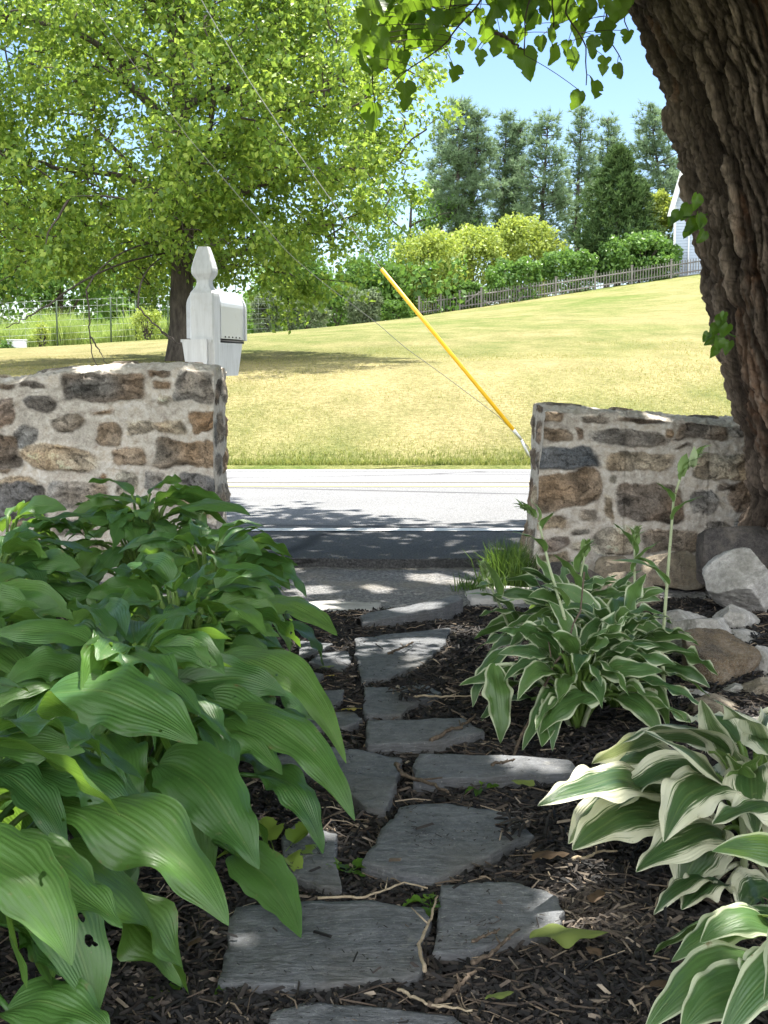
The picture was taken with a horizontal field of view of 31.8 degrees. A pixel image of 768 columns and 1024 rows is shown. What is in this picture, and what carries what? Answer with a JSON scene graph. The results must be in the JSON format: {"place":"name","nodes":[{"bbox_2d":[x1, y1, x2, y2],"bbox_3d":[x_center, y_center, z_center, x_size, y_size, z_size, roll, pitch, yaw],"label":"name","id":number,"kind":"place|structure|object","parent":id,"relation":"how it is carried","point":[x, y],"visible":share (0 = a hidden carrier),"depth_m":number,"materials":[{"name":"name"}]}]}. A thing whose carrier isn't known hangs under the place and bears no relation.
{"place":"outdoors","nodes":[
{"label":"outdoors","id":0,"kind":"place"},
{"bbox_2d":[0,0,678,333],"label":"sky","id":1,"kind":"structure","parent":0,"point":[497,84],"materials":[{"name":"blue"}]},
{"bbox_2d":[0,274,731,468],"bbox_3d":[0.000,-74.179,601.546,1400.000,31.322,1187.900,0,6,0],"label":"lawn","id":2,"kind":"structure","parent":0,"point":[664,311],"depth_m":17.72,"materials":[{"name":"plant"}]},
{"bbox_2d":[30,318,50,346],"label":"flowering plant","id":3,"kind":"object","parent":2,"relation":"on","point":[45,331],"visible":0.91,"depth_m":44.94,"materials":[{"name":"green plant"}]},
{"bbox_2d":[0,180,85,325],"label":"woodland tree","id":4,"kind":"object","parent":2,"relation":"on","point":[29,290],"visible":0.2,"depth_m":57.31,"materials":[{"name":"green plant"}]},
{"bbox_2d":[0,182,136,326],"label":"woodland tree","id":5,"kind":"object","parent":2,"relation":"on","point":[56,292],"visible":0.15,"depth_m":65.09,"materials":[{"name":"green plant"}]},
{"bbox_2d":[0,306,169,348],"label":"meadow weeds","id":6,"kind":"object","parent":2,"relation":"on","point":[67,333],"visible":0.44,"depth_m":47.52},
{"bbox_2d":[68,228,196,321],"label":"woodland tree","id":7,"kind":"object","parent":2,"relation":"on","point":[142,300],"visible":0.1,"depth_m":72.40,"materials":[{"name":"green plant"}]},
{"bbox_2d":[0,296,269,345],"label":"wire fence","id":8,"kind":"object","parent":2,"relation":"on","point":[57,333],"visible":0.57,"depth_m":45.46,"materials":[{"name":"grey"}]},
{"bbox_2d":[129,305,162,340],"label":"flowering plant","id":9,"kind":"object","parent":2,"relation":"on","point":[146,331],"visible":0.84,"depth_m":45.98,"materials":[{"name":"green plant"}]},
{"bbox_2d":[0,0,469,365],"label":"lawn tree","id":10,"kind":"object","parent":2,"relation":"on","point":[182,205],"visible":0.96,"depth_m":21.00,"materials":[{"name":"green plant"}]},
{"bbox_2d":[13,254,467,333],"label":"woodland","id":11,"kind":"object","parent":2,"relation":"on","point":[425,269],"visible":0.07,"depth_m":83.97,"materials":[{"name":"green plant"}]},
{"bbox_2d":[247,291,287,332],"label":"shrub","id":12,"kind":"object","parent":2,"relation":"on","point":[259,305],"visible":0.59,"depth_m":65.14,"materials":[{"name":"green plant"}]},
{"bbox_2d":[245,251,348,330],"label":"woodland tree","id":13,"kind":"object","parent":2,"relation":"on","point":[316,271],"visible":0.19,"depth_m":76.04,"materials":[{"name":"green plant"}]},
{"bbox_2d":[283,300,331,329],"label":"shrub","id":14,"kind":"object","parent":2,"relation":"on","point":[316,316],"visible":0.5,"depth_m":66.97,"materials":[{"name":"green plant"}]},
{"bbox_2d":[306,282,366,326],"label":"shrub","id":15,"kind":"object","parent":2,"relation":"on","point":[337,321],"visible":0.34,"depth_m":74.50,"materials":[{"name":"green plant"}]},
{"bbox_2d":[342,286,383,323],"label":"shrub","id":16,"kind":"object","parent":2,"relation":"on","point":[371,310],"visible":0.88,"depth_m":68.96,"materials":[{"name":"green plant"}]},
{"bbox_2d":[201,0,529,457],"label":"guy wire","id":17,"kind":"object","parent":2,"relation":"on","point":[448,350],"visible":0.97,"depth_m":12.88,"materials":[{"name":"yellow metal"}]},
{"bbox_2d":[90,0,524,442],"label":"bare wire","id":18,"kind":"object","parent":17,"relation":"attached to","point":[269,231],"visible":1,"depth_m":12.79,"materials":[{"name":"grey"}]},
{"bbox_2d":[333,250,405,322],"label":"woodland tree","id":19,"kind":"object","parent":2,"relation":"on","point":[378,273],"visible":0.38,"depth_m":83.87,"materials":[{"name":"green plant"}]},
{"bbox_2d":[378,299,414,319],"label":"shrub","id":20,"kind":"object","parent":2,"relation":"on","point":[401,309],"visible":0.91,"depth_m":72.90,"materials":[{"name":"green plant"}]},
{"bbox_2d":[339,170,484,271],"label":"woodland tree","id":21,"kind":"object","parent":2,"relation":"on","point":[424,217],"visible":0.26,"depth_m":101.46,"materials":[{"name":"green plant"}]},
{"bbox_2d":[386,223,469,314],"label":"shrub","id":22,"kind":"object","parent":2,"relation":"on","point":[430,248],"visible":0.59,"depth_m":85.91,"materials":[{"name":"green plant"}]},
{"bbox_2d":[417,120,455,239],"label":"pine tree","id":23,"kind":"object","parent":2,"relation":"on","point":[432,166],"visible":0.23,"depth_m":115.72,"materials":[{"name":"green plant"}]},
{"bbox_2d":[417,95,508,281],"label":"pine tree","id":24,"kind":"object","parent":2,"relation":"on","point":[468,162],"visible":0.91,"depth_m":101.38,"materials":[{"name":"green plant"}]},
{"bbox_2d":[442,279,496,309],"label":"shrub","id":25,"kind":"object","parent":2,"relation":"on","point":[471,287],"visible":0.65,"depth_m":85.19,"materials":[{"name":"green plant"}]},
{"bbox_2d":[440,222,509,307],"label":"shrub","id":26,"kind":"object","parent":2,"relation":"on","point":[477,245],"visible":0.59,"depth_m":89.76,"materials":[{"name":"green plant"}]},
{"bbox_2d":[478,107,539,303],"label":"pine tree","id":27,"kind":"object","parent":2,"relation":"on","point":[513,145],"visible":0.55,"depth_m":105.56,"materials":[{"name":"green plant"}]},
{"bbox_2d":[484,256,543,302],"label":"shrub","id":28,"kind":"object","parent":2,"relation":"on","point":[499,274],"visible":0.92,"depth_m":86.12,"materials":[{"name":"green plant"}]},
{"bbox_2d":[485,211,572,298],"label":"shrub","id":29,"kind":"object","parent":2,"relation":"on","point":[513,230],"visible":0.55,"depth_m":92.40,"materials":[{"name":"green plant"}]},
{"bbox_2d":[506,107,579,290],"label":"pine tree","id":30,"kind":"object","parent":2,"relation":"on","point":[557,200],"visible":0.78,"depth_m":101.90,"materials":[{"name":"green plant"}]},
{"bbox_2d":[418,258,701,314],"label":"picket fence","id":31,"kind":"object","parent":2,"relation":"on","point":[572,280],"visible":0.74,"depth_m":86.50,"materials":[{"name":"brown wood"}]},
{"bbox_2d":[538,246,598,293],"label":"shrub","id":32,"kind":"object","parent":2,"relation":"on","point":[582,262],"visible":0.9,"depth_m":88.04,"materials":[{"name":"green plant"}]},
{"bbox_2d":[551,103,603,289],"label":"pine tree","id":33,"kind":"object","parent":2,"relation":"on","point":[582,123],"visible":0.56,"depth_m":109.12,"materials":[{"name":"green plant"}]},
{"bbox_2d":[580,110,627,287],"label":"pine tree","id":34,"kind":"object","parent":2,"relation":"on","point":[611,128],"visible":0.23,"depth_m":113.65,"materials":[{"name":"green plant"}]},
{"bbox_2d":[557,141,667,285],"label":"spruce tree","id":35,"kind":"object","parent":2,"relation":"on","point":[621,191],"visible":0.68,"depth_m":91.20,"materials":[{"name":"green plant"}]},
{"bbox_2d":[597,230,683,283],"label":"shrub","id":36,"kind":"object","parent":2,"relation":"on","point":[666,250],"visible":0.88,"depth_m":88.53,"materials":[{"name":"green plant"}]},
{"bbox_2d":[610,99,679,240],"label":"pine tree","id":37,"kind":"object","parent":2,"relation":"on","point":[649,145],"visible":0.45,"depth_m":104.81,"materials":[{"name":"green plant"}]},
{"bbox_2d":[642,188,673,281],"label":"shrub","id":38,"kind":"object","parent":2,"relation":"on","point":[662,201],"visible":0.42,"depth_m":93.71,"materials":[{"name":"green plant"}]},
{"bbox_2d":[667,171,700,277],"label":"house","id":39,"kind":"structure","parent":2,"relation":"on","point":[687,246],"depth_m":90.37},
{"bbox_2d":[226,469,530,567],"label":"road","id":40,"kind":"structure","parent":0,"point":[379,506],"depth_m":7.62,"materials":[{"name":"asphalt"}]},
{"bbox_2d":[228,528,523,530],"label":"white edge line","id":41,"kind":"object","parent":40,"relation":"on","point":[392,529],"visible":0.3,"depth_m":6.75,"materials":[{"name":"paint"}]},
{"bbox_2d":[226,470,530,470],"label":"white edge line","id":42,"kind":"object","parent":40,"relation":"on","point":[378,470],"visible":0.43,"depth_m":12.07,"materials":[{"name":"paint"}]},
{"bbox_2d":[227,481,529,481],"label":"yellow centre line","id":43,"kind":"object","parent":40,"relation":"on","point":[378,481],"visible":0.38,"depth_m":10.19,"materials":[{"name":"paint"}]},
{"bbox_2d":[228,485,528,485],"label":"yellow centre line","id":44,"kind":"object","parent":40,"relation":"on","point":[378,485],"visible":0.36,"depth_m":9.71,"materials":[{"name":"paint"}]},
{"bbox_2d":[0,595,767,1023],"bbox_3d":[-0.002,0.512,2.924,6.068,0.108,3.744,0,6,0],"label":"mulch chips","id":45,"kind":"object","parent":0,"point":[572,989],"visible":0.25,"depth_m":2.15,"materials":[{"name":"brown wood"}]},
{"bbox_2d":[0,495,95,604],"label":"green hosta","id":46,"kind":"object","parent":45,"relation":"on","point":[37,506],"visible":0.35,"depth_m":4.25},
{"bbox_2d":[0,520,102,650],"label":"green hosta","id":47,"kind":"object","parent":45,"relation":"on","point":[21,546],"visible":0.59,"depth_m":3.29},
{"bbox_2d":[0,562,107,730],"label":"green hosta","id":48,"kind":"object","parent":45,"relation":"on","point":[21,599],"visible":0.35,"depth_m":2.72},
{"bbox_2d":[0,677,228,1023],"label":"green hosta","id":49,"kind":"object","parent":45,"relation":"on","point":[57,779],"visible":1,"depth_m":1.71,"materials":[{"name":"plant"}]},
{"bbox_2d":[49,473,249,583],"bbox_3d":[-0.763,0.112,4.476,0.758,0.461,0.679,0,6,0],"label":"green hosta","id":50,"kind":"object","parent":45,"relation":"on","point":[120,520],"visible":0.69,"depth_m":4.35,"materials":[{"name":"plant"}]},
{"bbox_2d":[4,552,345,762],"bbox_3d":[-0.441,0.324,2.882,0.630,0.414,0.895,-1,6,-8],"label":"green hosta","id":51,"kind":"object","parent":45,"relation":"on","point":[245,606],"visible":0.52,"depth_m":2.96,"materials":[{"name":"plant"}]},
{"bbox_2d":[0,597,354,937],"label":"green hosta","id":52,"kind":"object","parent":45,"relation":"on","point":[123,696],"visible":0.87,"depth_m":2.23,"materials":[{"name":"plant"}]},
{"bbox_2d":[117,518,336,665],"bbox_3d":[-0.439,0.248,3.564,0.608,0.420,0.930,-3,7,-23],"label":"green hosta","id":53,"kind":"object","parent":45,"relation":"on","point":[241,543],"visible":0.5,"depth_m":3.67,"materials":[{"name":"plant"}]},
{"bbox_2d":[216,816,341,871],"bbox_3d":[-0.182,0.569,2.290,0.188,0.047,0.199,-3,7,-29],"label":"weed","id":54,"kind":"object","parent":45,"relation":"on","point":[299,832],"visible":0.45,"depth_m":2.33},
{"bbox_2d":[281,823,341,899],"bbox_3d":[-0.126,0.604,2.287,0.100,0.052,0.315,0,6,-4],"label":"flagstone","id":55,"kind":"object","parent":45,"relation":"on","point":[325,877],"visible":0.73,"depth_m":2.23,"materials":[{"name":"stone"}]},
{"bbox_2d":[296,641,332,659],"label":"flagstone","id":56,"kind":"object","parent":45,"relation":"on","point":[308,651],"visible":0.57,"depth_m":3.92,"materials":[{"name":"stone"}]},
{"bbox_2d":[217,900,432,997],"bbox_3d":[-0.080,0.640,1.947,0.306,0.054,0.301,0,6,0],"label":"flagstone","id":57,"kind":"object","parent":45,"relation":"on","point":[268,951],"visible":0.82,"depth_m":1.92,"materials":[{"name":"stone"}]},
{"bbox_2d":[318,877,427,899],"bbox_3d":[-0.022,0.588,2.101,0.175,0.008,0.054,-2,7,-21],"label":"stick","id":58,"kind":"object","parent":57,"relation":"on","point":[351,896],"visible":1,"depth_m":2.07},
{"bbox_2d":[309,651,351,675],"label":"flagstone","id":59,"kind":"object","parent":45,"relation":"on","point":[329,658],"visible":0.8,"depth_m":3.76,"materials":[{"name":"stone"}]},
{"bbox_2d":[324,690,343,708],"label":"flagstone","id":60,"kind":"object","parent":45,"relation":"on","point":[335,697],"visible":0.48,"depth_m":3.37,"materials":[{"name":"stone"}]},
{"bbox_2d":[306,711,362,735],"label":"flagstone","id":61,"kind":"object","parent":45,"relation":"on","point":[349,721],"visible":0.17,"depth_m":3.13,"materials":[{"name":"stone"}]},
{"bbox_2d":[277,747,401,819],"bbox_3d":[-0.053,0.551,2.764,0.238,0.053,0.466,-4,8,-34],"label":"flagstone","id":62,"kind":"object","parent":45,"relation":"on","point":[373,788],"visible":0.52,"depth_m":2.71,"materials":[{"name":"stone"}]},
{"bbox_2d":[309,600,380,613],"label":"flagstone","id":63,"kind":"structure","parent":45,"relation":"on","point":[334,605],"depth_m":4.70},
{"bbox_2d":[326,858,367,875],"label":"weed","id":64,"kind":"object","parent":45,"relation":"on","point":[357,862],"visible":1,"depth_m":2.24,"materials":[{"name":"green plant"}]},
{"bbox_2d":[269,1003,461,1023],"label":"flagstone","id":65,"kind":"object","parent":45,"relation":"on","point":[321,1013],"visible":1,"depth_m":1.72,"materials":[{"name":"stone"}]},
{"bbox_2d":[0,600,767,1023],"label":"twig litter","id":66,"kind":"object","parent":45,"relation":"on","point":[462,1002],"visible":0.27,"depth_m":2.18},
{"bbox_2d":[354,628,450,688],"bbox_3d":[0.060,0.426,3.888,0.300,0.054,0.707,0,6,0],"label":"flagstone","id":67,"kind":"object","parent":45,"relation":"on","point":[371,658],"visible":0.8,"depth_m":3.88,"materials":[{"name":"stone"}]},
{"bbox_2d":[363,685,441,720],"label":"flagstone","id":68,"kind":"object","parent":45,"relation":"on","point":[391,708],"visible":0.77,"depth_m":3.31,"materials":[{"name":"stone"}]},
{"bbox_2d":[360,595,462,627],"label":"flagstone","id":69,"kind":"object","parent":45,"relation":"on","point":[449,607],"visible":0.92,"depth_m":4.42,"materials":[{"name":"stone"}]},
{"bbox_2d":[394,762,448,793],"bbox_3d":[0.074,0.524,2.663,0.038,0.015,0.209,-5,8,-36],"label":"stick","id":70,"kind":"object","parent":45,"relation":"on","point":[397,765],"visible":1,"depth_m":2.65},
{"bbox_2d":[402,892,440,915],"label":"weed","id":71,"kind":"object","parent":45,"relation":"on","point":[414,898],"visible":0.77,"depth_m":2.09,"materials":[{"name":"green plant"}]},
{"bbox_2d":[411,895,437,972],"bbox_3d":[0.052,0.603,1.950,0.038,0.013,0.260,1,6,6],"label":"stick","id":72,"kind":"object","parent":45,"relation":"on","point":[424,964],"visible":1,"depth_m":1.93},
{"bbox_2d":[365,718,484,756],"bbox_3d":[0.092,0.515,3.036,0.269,0.053,0.222,0,6,0],"label":"flagstone","id":73,"kind":"object","parent":45,"relation":"on","point":[403,736],"visible":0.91,"depth_m":3.00,"materials":[{"name":"stone"}]},
{"bbox_2d":[397,988,472,1011],"bbox_3d":[0.061,0.630,1.731,0.112,0.007,0.019,4,7,33],"label":"stick","id":74,"kind":"object","parent":45,"relation":"on","point":[407,993],"visible":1,"depth_m":1.72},
{"bbox_2d":[361,803,535,890],"bbox_3d":[0.118,0.595,2.352,0.274,0.054,0.378,2,7,16],"label":"flagstone","id":75,"kind":"object","parent":45,"relation":"on","point":[416,864],"visible":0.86,"depth_m":2.33,"materials":[{"name":"stone"}]},
{"bbox_2d":[426,970,476,1009],"bbox_3d":[0.091,0.626,1.771,0.019,0.014,0.122,4,7,30],"label":"stick","id":76,"kind":"object","parent":45,"relation":"on","point":[449,992],"visible":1,"depth_m":1.76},
{"bbox_2d":[412,754,575,794],"bbox_3d":[0.228,0.545,2.759,0.342,0.053,0.188,0,6,0],"label":"flagstone","id":77,"kind":"object","parent":45,"relation":"on","point":[475,769],"visible":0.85,"depth_m":2.73,"materials":[{"name":"stone"}]},
{"bbox_2d":[470,928,520,964],"bbox_3d":[0.155,0.611,1.899,0.022,0.009,0.134,4,7,30],"label":"stick","id":78,"kind":"object","parent":45,"relation":"on","point":[478,960],"visible":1,"depth_m":1.88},
{"bbox_2d":[432,882,564,966],"bbox_3d":[0.172,0.631,2.037,0.208,0.051,0.278,0,6,0],"label":"flagstone","id":79,"kind":"object","parent":45,"relation":"on","point":[513,911],"visible":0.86,"depth_m":2.03,"materials":[{"name":"stone"}]},
{"bbox_2d":[513,572,584,754],"bbox_3d":[0.333,0.357,3.025,0.073,0.406,0.408,4,8,33],"label":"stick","id":80,"kind":"object","parent":45,"relation":"on","point":[527,723],"visible":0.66,"depth_m":3.08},
{"bbox_2d":[532,850,569,859],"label":"fallen leaf","id":81,"kind":"object","parent":45,"relation":"on","point":[547,854],"visible":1,"depth_m":2.25,"materials":[{"name":"brown"}]},
{"bbox_2d":[469,554,639,679],"bbox_3d":[0.490,0.285,3.701,0.479,0.324,0.496,-6,8,-42],"label":"variegated hosta","id":82,"kind":"object","parent":45,"relation":"on","point":[510,616],"visible":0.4,"depth_m":3.69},
{"bbox_2d":[529,923,607,948],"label":"fallen leaf","id":83,"kind":"object","parent":45,"relation":"on","point":[564,937],"visible":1,"depth_m":1.94,"materials":[{"name":"green"}]},
{"bbox_2d":[460,498,698,750],"bbox_3d":[0.451,0.242,3.091,0.559,0.541,0.518,0,6,0],"label":"variegated hosta","id":84,"kind":"object","parent":45,"relation":"on","point":[575,696],"visible":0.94,"depth_m":3.03,"materials":[{"name":"plant"}]},
{"bbox_2d":[479,864,699,959],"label":"pale bark flakes","id":85,"kind":"object","parent":45,"relation":"on","point":[582,915],"visible":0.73,"depth_m":2.07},
{"bbox_2d":[517,523,671,660],"bbox_3d":[0.575,0.216,3.751,0.499,0.429,0.482,0,6,0],"label":"variegated hosta","id":86,"kind":"object","parent":45,"relation":"on","point":[621,584],"visible":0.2,"depth_m":3.63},
{"bbox_2d":[515,445,717,723],"bbox_3d":[0.567,0.159,3.256,0.505,0.655,0.520,0,6,0],"label":"variegated hosta","id":87,"kind":"object","parent":45,"relation":"on","point":[612,611],"visible":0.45,"depth_m":3.23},
{"bbox_2d":[608,570,662,606],"bbox_3d":[0.848,0.281,4.603,0.210,0.187,0.183,1,6,13],"label":"rock","id":88,"kind":"object","parent":45,"relation":"on","point":[646,584],"visible":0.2,"depth_m":4.54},
{"bbox_2d":[538,700,767,914],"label":"variegated hosta","id":89,"kind":"object","parent":45,"relation":"on","point":[637,786],"visible":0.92,"depth_m":2.13,"materials":[{"name":"plant"}]},
{"bbox_2d":[656,609,706,627],"bbox_3d":[0.907,0.357,4.111,0.218,0.127,0.190,3,7,26],"label":"rock","id":90,"kind":"object","parent":45,"relation":"on","point":[677,614],"visible":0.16,"depth_m":4.07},
{"bbox_2d":[669,617,731,659],"bbox_3d":[0.902,0.372,3.810,0.158,0.160,0.188,6,9,43],"label":"rock","id":91,"kind":"object","parent":45,"relation":"on","point":[704,622],"visible":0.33,"depth_m":3.77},
{"bbox_2d":[646,832,767,1023],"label":"variegated hosta","id":92,"kind":"object","parent":45,"relation":"on","point":[717,974],"visible":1,"depth_m":1.65,"materials":[{"name":"plant"}]},
{"bbox_2d":[685,693,739,715],"bbox_3d":[0.803,0.485,3.214,0.165,0.103,0.169,0,6,0],"label":"rock","id":93,"kind":"object","parent":45,"relation":"on","point":[713,705],"visible":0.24,"depth_m":3.18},
{"bbox_2d":[681,628,761,685],"bbox_3d":[0.863,0.404,3.571,0.198,0.170,0.209,-5,8,-39],"label":"rock","id":94,"kind":"object","parent":45,"relation":"on","point":[727,654],"visible":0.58,"depth_m":3.52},
{"bbox_2d":[702,547,767,611],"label":"rock","id":95,"kind":"object","parent":45,"relation":"on","point":[738,577],"visible":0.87,"depth_m":4.35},
{"bbox_2d":[712,604,759,628],"bbox_3d":[1.097,0.347,4.213,0.136,0.117,0.172,4,7,32],"label":"rock","id":96,"kind":"object","parent":45,"relation":"on","point":[733,616],"visible":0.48,"depth_m":4.16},
{"bbox_2d":[731,628,762,642],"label":"rock","id":97,"kind":"object","parent":45,"relation":"on","point":[742,633],"visible":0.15,"depth_m":3.98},
{"bbox_2d":[740,676,767,696],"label":"rock","id":98,"kind":"object","parent":45,"relation":"on","point":[758,685],"visible":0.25,"depth_m":3.35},
{"bbox_2d":[755,645,767,675],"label":"rock","id":99,"kind":"object","parent":45,"relation":"on","point":[763,664],"visible":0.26,"depth_m":3.57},
{"bbox_2d":[99,566,709,609],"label":"gravel shoulder","id":100,"kind":"object","parent":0,"point":[386,588],"visible":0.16,"depth_m":5.25},
{"bbox_2d":[0,361,230,581],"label":"stone wall","id":101,"kind":"structure","parent":100,"relation":"on","point":[68,433],"depth_m":5.30,"materials":[{"name":"stone"}]},
{"bbox_2d":[181,246,246,375],"bbox_3d":[-0.761,-0.489,6.053,0.168,1.348,0.575,1,6,9],"label":"mailbox","id":102,"kind":"object","parent":100,"relation":"on","point":[216,322],"visible":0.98,"depth_m":5.76,"materials":[{"name":"white paint"}]},
{"bbox_2d":[448,572,516,596],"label":"grass tuft","id":103,"kind":"object","parent":100,"relation":"on","point":[469,584],"visible":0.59,"depth_m":5.13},
{"bbox_2d":[465,586,530,604],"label":"concrete slab","id":104,"kind":"structure","parent":100,"relation":"on","point":[474,599],"depth_m":4.89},
{"bbox_2d":[465,536,562,588],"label":"grass tuft","id":105,"kind":"object","parent":100,"relation":"on","point":[510,561],"visible":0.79,"depth_m":5.28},
{"bbox_2d":[349,0,767,586],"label":"shade tree","id":106,"kind":"object","parent":100,"relation":"on","point":[707,61],"visible":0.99,"depth_m":4.54,"materials":[{"name":"green plant"}]},
{"bbox_2d":[535,561,599,588],"bbox_3d":[0.671,0.246,5.004,0.256,0.119,0.149,0,6,0],"label":"footing stone","id":107,"kind":"object","parent":100,"relation":"on","point":[556,567],"visible":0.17,"depth_m":4.96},
{"bbox_2d":[594,556,631,577],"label":"footing stone","id":108,"kind":"object","parent":100,"relation":"on","point":[605,566],"visible":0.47,"depth_m":5.14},
{"bbox_2d":[519,402,750,570],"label":"stone wall","id":109,"kind":"structure","parent":100,"relation":"on","point":[596,474],"depth_m":5.32,"materials":[{"name":"stone"}]},
{"bbox_2d":[640,550,704,589],"bbox_3d":[1.108,0.219,5.157,0.255,0.153,0.150,0,6,0],"label":"footing stone","id":110,"kind":"object","parent":100,"relation":"on","point":[682,574],"visible":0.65,"depth_m":5.10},
{"bbox_2d":[695,526,767,585],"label":"footing stone","id":111,"kind":"object","parent":100,"relation":"on","point":[711,543],"visible":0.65,"depth_m":4.84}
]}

